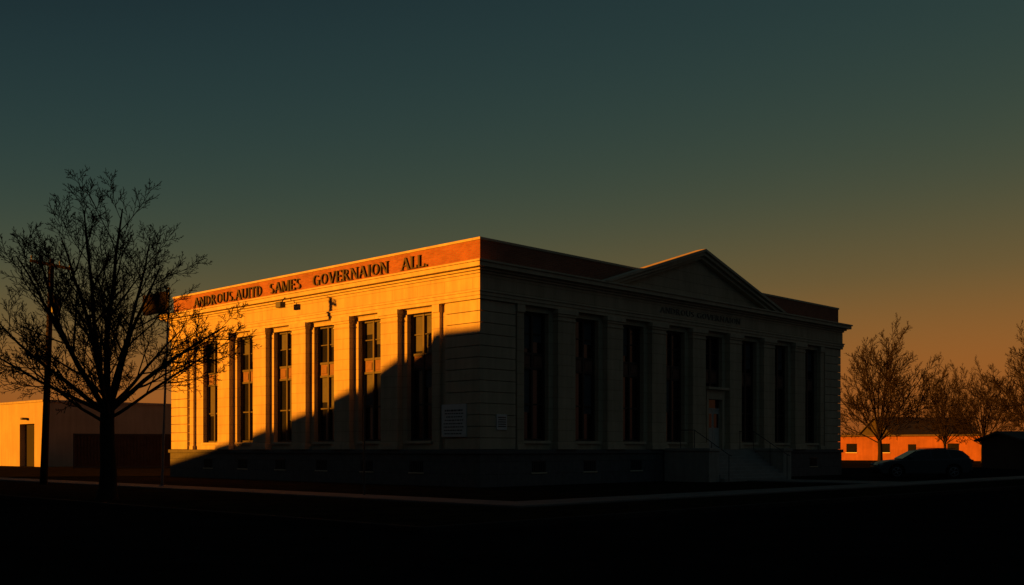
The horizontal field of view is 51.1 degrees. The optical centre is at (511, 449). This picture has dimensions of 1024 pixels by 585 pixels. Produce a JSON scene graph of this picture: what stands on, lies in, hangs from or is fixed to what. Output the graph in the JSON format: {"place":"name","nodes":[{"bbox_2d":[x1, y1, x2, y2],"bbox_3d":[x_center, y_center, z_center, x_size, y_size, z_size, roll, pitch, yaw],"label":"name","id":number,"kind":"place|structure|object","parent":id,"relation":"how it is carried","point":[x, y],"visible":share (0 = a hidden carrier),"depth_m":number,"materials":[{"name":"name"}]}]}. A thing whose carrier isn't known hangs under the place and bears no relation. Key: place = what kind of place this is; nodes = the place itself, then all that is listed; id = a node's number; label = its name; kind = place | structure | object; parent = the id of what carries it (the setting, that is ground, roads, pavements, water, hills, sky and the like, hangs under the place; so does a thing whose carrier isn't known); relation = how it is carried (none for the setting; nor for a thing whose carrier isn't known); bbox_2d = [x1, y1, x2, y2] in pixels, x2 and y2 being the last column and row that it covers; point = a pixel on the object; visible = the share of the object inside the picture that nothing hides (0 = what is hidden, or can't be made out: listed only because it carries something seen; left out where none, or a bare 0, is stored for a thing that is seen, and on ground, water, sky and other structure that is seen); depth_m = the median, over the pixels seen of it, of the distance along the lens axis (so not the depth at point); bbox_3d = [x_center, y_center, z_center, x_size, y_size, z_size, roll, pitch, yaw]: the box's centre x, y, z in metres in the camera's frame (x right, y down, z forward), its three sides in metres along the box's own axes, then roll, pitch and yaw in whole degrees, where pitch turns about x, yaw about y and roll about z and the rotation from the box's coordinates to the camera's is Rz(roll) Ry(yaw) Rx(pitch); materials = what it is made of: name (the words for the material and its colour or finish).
{"place":"outdoors","nodes":[
{"label":"outdoors","id":0,"kind":"place"},
{"bbox_2d":[0,477,510,505],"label":"sidewalk","id":1,"kind":"structure","parent":0,"point":[453,501],"depth_m":35.49,"materials":[{"name":"concrete"}]},
{"bbox_2d":[143,288,170,485],"bbox_3d":[-13.947,-2.380,42.000,1.129,7.960,0.309,0,0,0],"label":"flagpole","id":2,"kind":"object","parent":1,"relation":"on","point":[154,311],"visible":0.38,"depth_m":41.97,"materials":[{"name":"metal"}]},
{"bbox_2d":[0,499,1022,584],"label":"street","id":3,"kind":"structure","parent":0,"point":[49,544],"depth_m":14.56,"materials":[{"name":"black asphalt"}]},
{"bbox_2d":[0,460,1023,584],"bbox_3d":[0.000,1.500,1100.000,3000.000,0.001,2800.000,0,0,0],"label":"ground","id":4,"kind":"structure","parent":0,"point":[406,513],"depth_m":35.67,"materials":[{"name":"black plant"}]},
{"bbox_2d":[30,255,69,484],"bbox_3d":[-19.668,-3.285,45.783,1.770,9.981,0.344,0,0,0],"label":"utility pole","id":5,"kind":"object","parent":4,"relation":"on","point":[44,445],"visible":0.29,"depth_m":45.68,"materials":[{"name":"brown wood"}]},
{"bbox_2d":[0,400,173,466],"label":"white warehouse","id":6,"kind":"structure","parent":4,"relation":"on","point":[20,431],"depth_m":95.46,"materials":[{"name":"paint"}]},
{"bbox_2d":[25,424,33,465],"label":"loading door","id":7,"kind":"structure","parent":6,"relation":"in","point":[29,428],"depth_m":95.28,"materials":[{"name":"brown metal"}]},
{"bbox_2d":[73,433,170,468],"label":"storage container","id":8,"kind":"object","parent":4,"relation":"on","point":[138,450],"visible":0.7,"depth_m":84.82,"materials":[{"name":"metal"}]},
{"bbox_2d":[0,166,261,499],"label":"bare tree","id":9,"kind":"object","parent":4,"relation":"on","point":[107,404],"visible":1,"depth_m":31.64,"materials":[{"name":"brown plant"}]},
{"bbox_2d":[0,495,428,534],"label":"kerb","id":10,"kind":"structure","parent":4,"relation":"on","point":[423,530],"depth_m":22.91,"materials":[{"name":"grey concrete"}]},
{"bbox_2d":[160,236,852,487],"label":"government hall","id":11,"kind":"structure","parent":4,"relation":"on","point":[479,362],"depth_m":49.14,"materials":[{"name":"stone"}]},
{"bbox_2d":[207,312,813,442],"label":"window frames","id":12,"kind":"structure","parent":11,"relation":"in","point":[531,368],"depth_m":49.94,"materials":[{"name":"brown metal"}]},
{"bbox_2d":[210,314,810,441],"bbox_3d":[1.685,-3.030,52.044,15.020,5.300,33.789,0,0,82],"label":"window glass","id":13,"kind":"structure","parent":11,"relation":"in","point":[633,332],"depth_m":49.78,"materials":[{"name":"black glass"}]},
{"bbox_2d":[709,408,719,447],"bbox_3d":[10.108,-1.040,54.090,0.100,2.080,1.200,0,0,44],"label":"entrance door","id":14,"kind":"structure","parent":11,"relation":"in","point":[713,432],"depth_m":54.14,"materials":[{"name":"paint"}]},
{"bbox_2d":[425,485,1023,533],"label":"kerb","id":15,"kind":"structure","parent":4,"relation":"on","point":[512,523],"depth_m":24.30,"materials":[{"name":"grey concrete"}]},
{"bbox_2d":[862,420,888,434],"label":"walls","id":16,"kind":"structure","parent":4,"relation":"on","point":[866,431],"depth_m":186.16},
{"bbox_2d":[858,417,979,434],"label":"gable roof","id":17,"kind":"structure","parent":16,"relation":"on","point":[911,431],"depth_m":183.05,"materials":[{"name":"brown"}]},
{"bbox_2d":[841,434,987,436],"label":"fascia","id":18,"kind":"structure","parent":17,"relation":"attached to","point":[912,435],"depth_m":143.26,"materials":[{"name":"brown wood"}]},
{"bbox_2d":[841,313,947,460],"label":"bare tree","id":19,"kind":"object","parent":4,"relation":"on","point":[888,404],"visible":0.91,"depth_m":104.12,"materials":[{"name":"brown plant"}]},
{"bbox_2d":[841,436,980,460],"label":"walls","id":20,"kind":"structure","parent":4,"relation":"on","point":[867,448],"depth_m":145.32,"materials":[{"name":"orange paint"}]},
{"bbox_2d":[846,443,958,451],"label":"windows","id":21,"kind":"structure","parent":20,"relation":"attached to","point":[853,447],"depth_m":145.91,"materials":[{"name":"black glass"}]},
{"bbox_2d":[828,463,1023,480],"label":"parking lot","id":22,"kind":"structure","parent":4,"relation":"on","point":[978,471],"depth_m":63.98,"materials":[{"name":"black asphalt"}]},
{"bbox_2d":[870,448,973,477],"bbox_3d":[21.528,0.702,56.502,4.930,1.584,2.040,0,0,4],"label":"parked car","id":23,"kind":"object","parent":22,"relation":"on","point":[938,461],"visible":1,"depth_m":55.66,"materials":[{"name":"paint"}]},
{"bbox_2d":[905,353,982,447],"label":"bare tree","id":24,"kind":"object","parent":4,"relation":"on","point":[940,428],"visible":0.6,"depth_m":129.66,"materials":[{"name":"brown plant"}]},
{"bbox_2d":[935,356,1023,461],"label":"bare tree","id":25,"kind":"object","parent":4,"relation":"on","point":[969,416],"visible":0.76,"depth_m":124.50,"materials":[{"name":"brown plant"}]},
{"bbox_2d":[974,431,1023,468],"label":"dark bungalow","id":26,"kind":"object","parent":4,"relation":"on","point":[1002,449],"visible":0.9,"depth_m":82.68,"materials":[{"name":"black"}]},
{"bbox_2d":[984,320,1023,430],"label":"bare tree","id":27,"kind":"object","parent":4,"relation":"on","point":[1016,404],"visible":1,"depth_m":100.43,"materials":[{"name":"brown plant"}]},
{"bbox_2d":[0,0,1023,434],"label":"sky","id":28,"kind":"structure","parent":0,"point":[864,159],"materials":[{"name":"blue"}]},
{"bbox_2d":[426,489,1023,583],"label":"street","id":29,"kind":"structure","parent":0,"point":[979,536],"depth_m":18.57,"materials":[{"name":"black asphalt"}]},
{"bbox_2d":[474,476,1023,507],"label":"sidewalk","id":30,"kind":"structure","parent":0,"point":[558,502],"depth_m":35.02,"materials":[{"name":"concrete"}]},
{"bbox_2d":[747,479,898,483],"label":"entrance path","id":31,"kind":"structure","parent":0,"point":[820,481],"depth_m":48.30,"materials":[{"name":"concrete"}]}
]}

